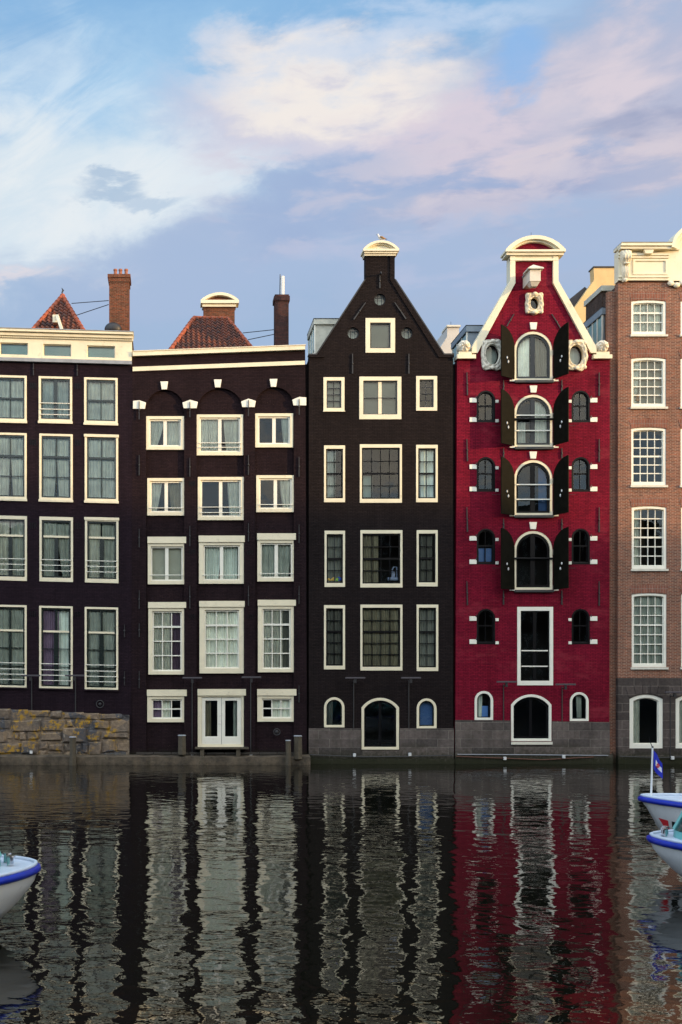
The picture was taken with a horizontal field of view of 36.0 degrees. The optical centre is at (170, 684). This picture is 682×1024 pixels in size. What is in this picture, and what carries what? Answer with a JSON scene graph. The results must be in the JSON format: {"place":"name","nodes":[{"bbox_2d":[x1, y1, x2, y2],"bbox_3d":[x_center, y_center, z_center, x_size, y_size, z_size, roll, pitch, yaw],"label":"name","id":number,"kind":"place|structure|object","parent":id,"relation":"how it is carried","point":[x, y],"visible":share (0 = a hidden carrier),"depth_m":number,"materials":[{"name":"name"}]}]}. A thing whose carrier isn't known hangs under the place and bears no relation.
{"place":"outdoors","nodes":[
{"label":"outdoors","id":0,"kind":"place"},
{"bbox_2d":[0,754,310,764],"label":"embankment","id":1,"kind":"structure","parent":0,"point":[147,759],"depth_m":44.39,"materials":[{"name":"concrete"}]},
{"bbox_2d":[21,675,39,753],"bbox_3d":[-6.100,1.317,44.741,0.850,3.455,0.482,0,0,0],"label":"wall lamp","id":2,"kind":"object","parent":1,"relation":"on","point":[30,679],"visible":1,"depth_m":44.73,"materials":[{"name":"metal"}]},
{"bbox_2d":[178,735,185,754],"bbox_3d":[0.495,2.638,44.550,0.363,0.870,0.419,0,0,0],"label":"mooring post","id":3,"kind":"object","parent":1,"relation":"on","point":[181,744],"visible":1,"depth_m":44.41,"materials":[{"name":"brown wood"}]},
{"bbox_2d":[183,677,201,754],"bbox_3d":[0.950,1.417,44.741,0.850,3.455,0.482,0,0,0],"label":"wall lamp","id":4,"kind":"object","parent":1,"relation":"on","point":[191,678],"visible":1,"depth_m":44.95,"materials":[{"name":"metal"}]},
{"bbox_2d":[136,752,293,753],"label":"timber beam","id":5,"kind":"structure","parent":1,"relation":"on","point":[214,752],"depth_m":44.70,"materials":[{"name":"brown wood"}]},
{"bbox_2d":[195,747,248,756],"bbox_3d":[2.237,2.975,44.670,2.325,0.450,0.440,0,0,0],"label":"landing step","id":6,"kind":"object","parent":1,"relation":"on","point":[203,748],"visible":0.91,"depth_m":44.45,"materials":[{"name":"brown wood"}]},
{"bbox_2d":[294,735,301,759],"bbox_3d":[5.532,2.743,44.450,0.363,1.040,0.419,0,0,0],"label":"mooring post","id":7,"kind":"object","parent":1,"relation":"on","point":[298,747],"visible":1,"depth_m":44.31,"materials":[{"name":"brown wood"}]},
{"bbox_2d":[0,763,681,1023],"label":"canal water","id":8,"kind":"structure","parent":0,"point":[382,894],"depth_m":16.87,"materials":[{"name":"black liquid"}]},
{"bbox_2d":[0,852,40,918],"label":"canal boat","id":9,"kind":"object","parent":8,"relation":"on","point":[17,875],"visible":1,"depth_m":14.05,"materials":[{"name":"white plastic"}]},
{"bbox_2d":[69,736,75,764],"bbox_3d":[-4.228,2.939,44.250,0.307,1.354,0.354,0,0,0],"label":"mooring post","id":10,"kind":"object","parent":8,"relation":"in","point":[72,759],"visible":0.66,"depth_m":44.13,"materials":[{"name":"brown wood"}]},
{"bbox_2d":[285,740,290,764],"bbox_3d":[5.083,3.009,44.200,0.238,1.205,0.238,0,0,-22],"label":"mooring post","id":11,"kind":"object","parent":8,"relation":"in","point":[288,752],"visible":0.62,"depth_m":44.10,"materials":[{"name":"brown wood"}]},
{"bbox_2d":[637,739,681,829],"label":"canal boat","id":12,"kind":"object","parent":8,"relation":"on","point":[664,809],"visible":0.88,"depth_m":19.90,"materials":[{"name":"white paint"}]},
{"bbox_2d":[646,812,681,876],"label":"canal boat","id":13,"kind":"object","parent":8,"relation":"on","point":[665,842],"visible":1,"depth_m":16.89,"materials":[{"name":"white paint"}]},
{"bbox_2d":[0,0,681,363],"label":"sky","id":14,"kind":"structure","parent":0,"point":[197,149],"materials":[{"name":"blue"}]},
{"bbox_2d":[437,325,460,352],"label":"building","id":15,"kind":"structure","parent":0,"point":[449,333],"depth_m":54.50,"materials":[{"name":"grey paint"}]},
{"bbox_2d":[569,266,615,322],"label":"building","id":16,"kind":"structure","parent":0,"point":[601,275],"depth_m":54.00,"materials":[{"name":"paint"}]},
{"bbox_3d":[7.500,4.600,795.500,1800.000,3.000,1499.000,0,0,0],"label":"ground","id":17,"kind":"structure","parent":0,"visible":0},
{"bbox_2d":[0,269,133,754],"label":"canal house","id":18,"kind":"structure","parent":17,"relation":"on","point":[65,492],"depth_m":45.00,"materials":[{"name":"black brick"}]},
{"bbox_2d":[0,375,26,422],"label":"window","id":19,"kind":"structure","parent":18,"relation":"in","point":[13,388],"depth_m":45.14,"materials":[{"name":"beige paint"}]},
{"bbox_2d":[0,433,26,500],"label":"window","id":20,"kind":"structure","parent":18,"relation":"in","point":[13,446],"depth_m":45.17,"materials":[{"name":"grey glass"}]},
{"bbox_2d":[0,516,26,580],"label":"window","id":21,"kind":"structure","parent":18,"relation":"in","point":[13,546],"depth_m":45.15,"materials":[{"name":"beige paint"}]},
{"bbox_2d":[0,605,26,688],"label":"window","id":22,"kind":"structure","parent":18,"relation":"in","point":[13,618],"depth_m":45.15,"materials":[{"name":"beige paint"}]},
{"bbox_2d":[0,340,29,356],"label":"window","id":23,"kind":"structure","parent":18,"relation":"in","point":[7,348],"depth_m":45.11,"materials":[{"name":"glass"}]},
{"bbox_2d":[38,376,72,423],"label":"window","id":24,"kind":"structure","parent":18,"relation":"in","point":[55,393],"depth_m":45.05,"materials":[{"name":"grey glass"}]},
{"bbox_2d":[38,433,72,501],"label":"window","id":25,"kind":"structure","parent":18,"relation":"in","point":[55,450],"depth_m":45.15,"materials":[{"name":"grey glass"}]},
{"bbox_2d":[38,606,72,690],"bbox_3d":[-5.037,-1.585,45.080,1.525,3.730,0.316,0,0,0],"label":"window","id":26,"kind":"structure","parent":18,"relation":"in","point":[55,622],"depth_m":45.15,"materials":[{"name":"beige paint"}]},
{"bbox_2d":[39,517,72,581],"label":"window","id":27,"kind":"structure","parent":18,"relation":"in","point":[51,545],"depth_m":45.06,"materials":[{"name":"grey glass"}]},
{"bbox_2d":[41,342,72,358],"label":"window","id":28,"kind":"structure","parent":18,"relation":"in","point":[48,349],"depth_m":45.11,"materials":[{"name":"beige paint"}]},
{"bbox_2d":[65,675,84,753],"bbox_3d":[-4.175,1.317,44.741,0.850,3.455,0.482,0,0,0],"label":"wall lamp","id":29,"kind":"object","parent":18,"relation":"attached to","point":[74,677],"visible":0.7,"depth_m":44.61,"materials":[{"name":"metal"}]},
{"bbox_2d":[83,377,117,425],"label":"window","id":30,"kind":"structure","parent":18,"relation":"in","point":[100,394],"depth_m":45.14,"materials":[{"name":"beige paint"}]},
{"bbox_2d":[85,343,116,359],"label":"window","id":31,"kind":"structure","parent":18,"relation":"in","point":[92,351],"depth_m":45.11,"materials":[{"name":"glass"}]},
{"bbox_2d":[84,434,118,503],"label":"window","id":32,"kind":"structure","parent":18,"relation":"in","point":[101,450],"depth_m":45.14,"materials":[{"name":"beige paint"}]},
{"bbox_2d":[84,517,118,582],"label":"window","id":33,"kind":"structure","parent":18,"relation":"in","point":[101,553],"depth_m":45.14,"materials":[{"name":"grey glass"}]},
{"bbox_2d":[84,607,118,691],"bbox_3d":[-3.037,-1.535,45.065,1.525,3.730,0.286,0,0,0],"label":"window","id":34,"kind":"structure","parent":18,"relation":"in","point":[101,623],"depth_m":45.15,"materials":[{"name":"grey glass"}]},
{"bbox_2d":[131,274,306,754],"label":"canal house","id":35,"kind":"structure","parent":17,"relation":"on","point":[218,505],"depth_m":45.08,"materials":[{"name":"black brick"}]},
{"bbox_2d":[146,416,183,449],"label":"window","id":36,"kind":"structure","parent":35,"relation":"in","point":[172,426],"depth_m":45.12,"materials":[{"name":"beige paint"}]},
{"bbox_2d":[147,478,183,515],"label":"window","id":37,"kind":"structure","parent":35,"relation":"in","point":[176,485],"depth_m":45.12,"materials":[{"name":"beige paint"}]},
{"bbox_2d":[147,537,185,583],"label":"window","id":38,"kind":"structure","parent":35,"relation":"in","point":[165,554],"depth_m":45.12,"materials":[{"name":"beige paint"}]},
{"bbox_2d":[148,602,185,674],"bbox_3d":[-0.150,-2.019,45.136,1.680,3.188,0.313,0,0,0],"label":"window","id":39,"kind":"structure","parent":35,"relation":"in","point":[165,619],"depth_m":45.12,"materials":[{"name":"beige paint"}]},
{"bbox_2d":[147,690,186,721],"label":"window","id":40,"kind":"structure","parent":35,"relation":"in","point":[154,697],"depth_m":45.03,"materials":[{"name":"beige paint"}]},
{"bbox_2d":[197,414,242,455],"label":"window","id":41,"kind":"structure","parent":35,"relation":"in","point":[209,426],"depth_m":45.12,"materials":[{"name":"beige paint"}]},
{"bbox_2d":[198,477,243,519],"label":"window","id":42,"kind":"structure","parent":35,"relation":"in","point":[235,485],"depth_m":45.11,"materials":[{"name":"beige paint"}]},
{"bbox_2d":[197,689,245,746],"bbox_3d":[2.250,1.531,45.117,2.150,2.638,0.434,0,0,0],"label":"door","id":43,"kind":"structure","parent":35,"relation":"in","point":[205,696],"depth_m":45.09,"materials":[{"name":"beige paint"}]},
{"bbox_2d":[199,536,244,583],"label":"window","id":44,"kind":"structure","parent":35,"relation":"in","point":[226,553],"depth_m":45.11,"materials":[{"name":"beige paint"}]},
{"bbox_2d":[199,601,244,672],"bbox_3d":[2.263,-2.069,45.124,2.005,3.187,0.288,0,0,0],"label":"window","id":45,"kind":"structure","parent":35,"relation":"in","point":[221,623],"depth_m":45.12,"materials":[{"name":"beige paint"}]},
{"bbox_2d":[242,677,260,754],"bbox_3d":[3.525,1.417,44.741,0.850,3.505,0.482,0,0,0],"label":"wall lamp","id":46,"kind":"object","parent":35,"relation":"attached to","point":[251,679],"visible":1,"depth_m":44.94,"materials":[{"name":"metal"}]},
{"bbox_2d":[255,413,292,447],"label":"window","id":47,"kind":"structure","parent":35,"relation":"in","point":[286,418],"depth_m":45.05,"materials":[{"name":"beige paint"}]},
{"bbox_2d":[256,475,293,512],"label":"window","id":48,"kind":"structure","parent":35,"relation":"in","point":[286,481],"depth_m":45.11,"materials":[{"name":"beige paint"}]},
{"bbox_2d":[257,533,295,581],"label":"window","id":49,"kind":"structure","parent":35,"relation":"in","point":[273,549],"depth_m":45.11,"materials":[{"name":"beige paint"}]},
{"bbox_2d":[257,689,295,721],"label":"window","id":50,"kind":"structure","parent":35,"relation":"in","point":[282,700],"depth_m":45.03,"materials":[{"name":"beige paint"}]},
{"bbox_2d":[258,600,295,671],"bbox_3d":[4.675,-2.119,45.135,1.680,3.188,0.309,0,0,0],"label":"window","id":51,"kind":"structure","parent":35,"relation":"in","point":[275,617],"depth_m":45.11,"materials":[{"name":"beige paint"}]},
{"bbox_2d":[305,240,454,763],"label":"canal house","id":52,"kind":"structure","parent":17,"relation":"on","point":[379,386],"depth_m":45.00,"materials":[{"name":"black brick"}]},
{"bbox_2d":[323,377,344,411],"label":"window","id":53,"kind":"structure","parent":52,"relation":"in","point":[333,387],"depth_m":45.04,"materials":[{"name":"beige paint"}]},
{"bbox_2d":[324,697,343,726],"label":"window","id":54,"kind":"structure","parent":52,"relation":"in","point":[328,706],"depth_m":45.04,"materials":[{"name":"beige paint"}]},
{"bbox_2d":[324,445,344,501],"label":"window","id":55,"kind":"structure","parent":52,"relation":"in","point":[330,462],"depth_m":45.04,"materials":[{"name":"beige paint"}]},
{"bbox_2d":[324,605,344,668],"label":"window","id":56,"kind":"structure","parent":52,"relation":"in","point":[334,615],"depth_m":45.06,"materials":[{"name":"beige paint"}]},
{"bbox_2d":[325,531,344,586],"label":"window","id":57,"kind":"structure","parent":52,"relation":"in","point":[334,540],"depth_m":45.05,"materials":[{"name":"beige paint"}]},
{"bbox_2d":[347,328,358,338],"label":"round window","id":58,"kind":"structure","parent":52,"relation":"in","point":[353,333],"depth_m":45.15,"materials":[{"name":"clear glass"}]},
{"bbox_2d":[345,677,364,756],"bbox_3d":[8.050,1.430,44.741,0.850,3.480,0.482,0,0,0],"label":"wall lamp","id":59,"kind":"object","parent":52,"relation":"attached to","point":[355,681],"visible":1,"depth_m":44.73,"materials":[{"name":"metal"}]},
{"bbox_2d":[363,476,370,496],"bbox_3d":[8.696,-8.744,45.255,0.440,0.950,0.030,0,0,0],"label":"window pane","id":60,"kind":"structure","parent":52,"relation":"in","point":[366,489],"depth_m":45.24,"materials":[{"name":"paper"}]},
{"bbox_2d":[374,295,384,304],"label":"round window","id":61,"kind":"structure","parent":52,"relation":"in","point":[379,299],"depth_m":45.12,"materials":[{"name":"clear glass"}]},
{"bbox_2d":[365,318,394,352],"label":"window","id":62,"kind":"structure","parent":52,"relation":"in","point":[379,332],"depth_m":44.99,"materials":[{"name":"beige paint"}]},
{"bbox_2d":[359,377,400,418],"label":"window","id":63,"kind":"structure","parent":52,"relation":"in","point":[379,397],"depth_m":45.09,"materials":[{"name":"beige paint"}]},
{"bbox_2d":[361,698,398,749],"bbox_3d":[9.225,1.738,45.057,1.650,2.275,0.165,0,0,0],"label":"door","id":64,"kind":"structure","parent":52,"relation":"in","point":[363,709],"depth_m":44.99,"materials":[{"name":"beige paint"}]},
{"bbox_2d":[360,444,401,502],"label":"window","id":65,"kind":"structure","parent":52,"relation":"in","point":[371,447],"depth_m":44.98,"materials":[{"name":"beige paint"}]},
{"bbox_2d":[360,530,401,587],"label":"window","id":66,"kind":"structure","parent":52,"relation":"in","point":[369,546],"depth_m":45.05,"materials":[{"name":"beige paint"}]},
{"bbox_2d":[360,605,401,670],"bbox_3d":[9.275,-2.050,45.092,1.850,2.900,0.233,0,0,0],"label":"window","id":67,"kind":"structure","parent":52,"relation":"in","point":[380,625],"depth_m":45.14,"materials":[{"name":"beige paint"}]},
{"bbox_2d":[310,754,452,756],"bbox_3d":[9.221,3.136,44.800,6.248,0.138,0.044,0,0,0],"label":"water pipe","id":68,"kind":"object","parent":52,"relation":"attached to","point":[382,756],"visible":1,"depth_m":44.78,"materials":[{"name":"metal"}]},
{"bbox_2d":[387,567,397,580],"bbox_3d":[9.820,-4.888,45.240,0.440,0.634,0.160,0,0,0],"label":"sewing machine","id":69,"kind":"object","parent":52,"relation":"in","point":[393,578],"visible":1,"depth_m":45.20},
{"bbox_2d":[401,328,411,338],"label":"round window","id":70,"kind":"structure","parent":52,"relation":"in","point":[406,333],"depth_m":45.16,"materials":[{"name":"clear glass"}]},
{"bbox_2d":[401,677,420,755],"bbox_3d":[10.475,1.417,44.741,0.850,3.455,0.482,0,0,0],"label":"wall lamp","id":71,"kind":"object","parent":52,"relation":"attached to","point":[410,681],"visible":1,"depth_m":44.73,"materials":[{"name":"metal"}]},
{"bbox_2d":[416,376,436,410],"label":"window","id":72,"kind":"structure","parent":52,"relation":"in","point":[418,378],"depth_m":44.98,"materials":[{"name":"beige paint"}]},
{"bbox_2d":[416,445,437,501],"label":"window","id":73,"kind":"structure","parent":52,"relation":"in","point":[426,461],"depth_m":45.05,"materials":[{"name":"beige paint"}]},
{"bbox_2d":[417,698,436,727],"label":"window","id":74,"kind":"structure","parent":52,"relation":"in","point":[426,708],"depth_m":45.07,"materials":[{"name":"beige paint"}]},
{"bbox_2d":[417,530,437,585],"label":"window","id":75,"kind":"structure","parent":52,"relation":"in","point":[424,537],"depth_m":45.05,"materials":[{"name":"beige paint"}]},
{"bbox_2d":[417,605,437,670],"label":"window","id":76,"kind":"structure","parent":52,"relation":"in","point":[427,615],"depth_m":45.10,"materials":[{"name":"beige paint"}]},
{"bbox_2d":[451,235,612,763],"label":"canal house","id":77,"kind":"structure","parent":17,"relation":"on","point":[532,358],"depth_m":45.00,"materials":[{"name":"red brick"}]},
{"bbox_2d":[475,691,492,719],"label":"window","id":78,"kind":"structure","parent":77,"relation":"in","point":[481,712],"depth_m":45.04,"materials":[{"name":"white paint"}]},
{"bbox_2d":[469,391,498,421],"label":"window","id":79,"kind":"structure","parent":77,"relation":"in","point":[471,400],"depth_m":45.01,"materials":[{"name":"black paint"}]},
{"bbox_2d":[469,457,498,491],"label":"window","id":80,"kind":"structure","parent":77,"relation":"in","point":[472,466],"depth_m":45.01,"materials":[{"name":"black paint"}]},
{"bbox_2d":[469,529,498,564],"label":"window","id":81,"kind":"structure","parent":77,"relation":"in","point":[483,554],"depth_m":45.07,"materials":[{"name":"black paint"}]},
{"bbox_2d":[469,609,498,643],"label":"window","id":82,"kind":"structure","parent":77,"relation":"in","point":[471,618],"depth_m":45.01,"materials":[{"name":"black paint"}]},
{"bbox_2d":[481,339,500,370],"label":"oval window","id":83,"kind":"structure","parent":77,"relation":"in","point":[490,360],"depth_m":44.90,"materials":[{"name":"stone"}]},
{"bbox_2d":[496,681,516,759],"bbox_3d":[14.637,1.593,44.741,0.850,3.455,0.482,0,0,0],"label":"wall lamp","id":84,"kind":"object","parent":77,"relation":"attached to","point":[506,685],"visible":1,"depth_m":44.55,"materials":[{"name":"metal"}]},
{"bbox_2d":[456,756,591,759],"bbox_3d":[15.527,3.235,44.790,6.024,0.187,0.044,0,0,0],"label":"water pipe","id":85,"kind":"object","parent":77,"relation":"attached to","point":[524,759],"visible":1,"depth_m":44.77,"materials":[{"name":"metal"}]},
{"bbox_2d":[511,694,550,740],"bbox_3d":[15.863,1.475,45.057,1.775,2.050,0.165,0,0,0],"label":"door","id":86,"kind":"structure","parent":77,"relation":"in","point":[548,706],"depth_m":45.03,"materials":[{"name":"white paint"}]},
{"bbox_2d":[457,754,607,755],"bbox_3d":[15.877,3.101,44.830,6.600,0.088,0.044,0,0,0],"label":"water pipe","id":87,"kind":"object","parent":77,"relation":"attached to","point":[530,754],"visible":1,"depth_m":44.81,"materials":[{"name":"metal"}]},
{"bbox_2d":[525,292,543,314],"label":"oval window","id":88,"kind":"structure","parent":77,"relation":"in","point":[538,297],"depth_m":44.88,"materials":[{"name":"stone"}]},
{"bbox_2d":[501,322,568,382],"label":"window","id":89,"kind":"structure","parent":77,"relation":"in","point":[514,358],"depth_m":45.02,"materials":[{"name":"beige paint"}]},
{"bbox_2d":[501,387,568,449],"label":"window","id":90,"kind":"structure","parent":77,"relation":"in","point":[512,432],"depth_m":44.91,"materials":[{"name":"beige paint"}]},
{"bbox_2d":[501,455,568,517],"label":"window","id":91,"kind":"structure","parent":77,"relation":"in","point":[509,482],"depth_m":44.85,"materials":[{"name":"beige paint"}]},
{"bbox_2d":[501,527,568,591],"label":"window","id":92,"kind":"structure","parent":77,"relation":"in","point":[509,552],"depth_m":44.80,"materials":[{"name":"beige paint"}]},
{"bbox_2d":[517,607,552,684],"bbox_3d":[16.038,-1.675,45.057,1.575,3.450,0.165,0,0,0],"label":"window","id":93,"kind":"structure","parent":77,"relation":"in","point":[549,610],"depth_m":44.98,"materials":[{"name":"white paint"}]},
{"bbox_2d":[555,684,575,757],"bbox_3d":[17.212,1.611,44.741,0.850,3.268,0.482,0,0,0],"label":"wall lamp","id":94,"kind":"object","parent":77,"relation":"attached to","point":[564,688],"visible":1,"depth_m":44.73,"materials":[{"name":"metal"}]},
{"bbox_2d":[569,339,587,371],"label":"oval window","id":95,"kind":"structure","parent":77,"relation":"in","point":[577,362],"depth_m":44.89,"materials":[{"name":"stone"}]},
{"bbox_2d":[570,692,588,720],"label":"window","id":96,"kind":"structure","parent":77,"relation":"in","point":[578,695],"depth_m":44.99,"materials":[{"name":"white paint"}]},
{"bbox_2d":[568,609,596,643],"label":"window","id":97,"kind":"structure","parent":77,"relation":"in","point":[588,618],"depth_m":45.01,"materials":[{"name":"black paint"}]},
{"bbox_2d":[569,391,596,421],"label":"window","id":98,"kind":"structure","parent":77,"relation":"in","point":[589,400],"depth_m":45.01,"materials":[{"name":"black paint"}]},
{"bbox_2d":[569,457,596,491],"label":"window","id":99,"kind":"structure","parent":77,"relation":"in","point":[588,466],"depth_m":45.01,"materials":[{"name":"black paint"}]},
{"bbox_2d":[569,529,596,564],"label":"window","id":100,"kind":"structure","parent":77,"relation":"in","point":[589,538],"depth_m":45.01,"materials":[{"name":"black paint"}]},
{"bbox_2d":[584,229,681,763],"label":"canal house","id":101,"kind":"structure","parent":17,"relation":"on","point":[640,301],"depth_m":45.00,"materials":[{"name":"brown brick"}]},
{"bbox_2d":[630,695,662,747],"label":"window","id":102,"kind":"structure","parent":101,"relation":"in","point":[634,701],"depth_m":45.00,"materials":[{"name":"white paint"}]},
{"bbox_2d":[630,300,667,336],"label":"window","id":103,"kind":"structure","parent":101,"relation":"in","point":[645,314],"depth_m":45.11,"materials":[{"name":"white paint"}]},
{"bbox_2d":[630,358,667,408],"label":"window","id":104,"kind":"structure","parent":101,"relation":"in","point":[648,375],"depth_m":45.14,"materials":[{"name":"white paint"}]},
{"bbox_2d":[630,428,667,487],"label":"window","id":105,"kind":"structure","parent":101,"relation":"in","point":[662,484],"depth_m":45.04,"materials":[{"name":"white paint"}]},
{"bbox_2d":[631,506,668,570],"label":"window","id":106,"kind":"structure","parent":101,"relation":"in","point":[635,510],"depth_m":45.10,"materials":[{"name":"white paint"}]},
{"bbox_2d":[631,593,668,668],"bbox_3d":[21.054,-2.331,45.090,1.638,3.362,0.340,0,0,0],"label":"window","id":107,"kind":"structure","parent":101,"relation":"in","point":[646,607],"depth_m":45.18,"materials":[{"name":"white paint"}]},
{"bbox_2d":[665,691,681,759],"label":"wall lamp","id":108,"kind":"object","parent":101,"relation":"attached to","point":[674,695],"visible":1,"depth_m":44.94,"materials":[{"name":"metal"}]},
{"bbox_2d":[676,696,681,747],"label":"window","id":109,"kind":"structure","parent":101,"relation":"in","point":[679,700],"depth_m":45.00,"materials":[{"name":"white paint"}]},
{"bbox_2d":[679,359,681,408],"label":"window","id":110,"kind":"structure","parent":101,"relation":"in","point":[681,359],"depth_m":45.03,"materials":[{"name":"white paint"}]},
{"bbox_2d":[679,429,681,487],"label":"window","id":111,"kind":"structure","parent":101,"relation":"in","point":[680,486],"depth_m":45.03,"materials":[{"name":"white paint"}]},
{"bbox_2d":[680,507,681,570],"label":"window","id":112,"kind":"structure","parent":101,"relation":"in","point":[681,507],"depth_m":45.03,"materials":[{"name":"white paint"}]},
{"bbox_2d":[680,594,681,668],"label":"window","id":113,"kind":"structure","parent":101,"relation":"in","point":[681,594],"depth_m":45.03,"materials":[{"name":"white paint"}]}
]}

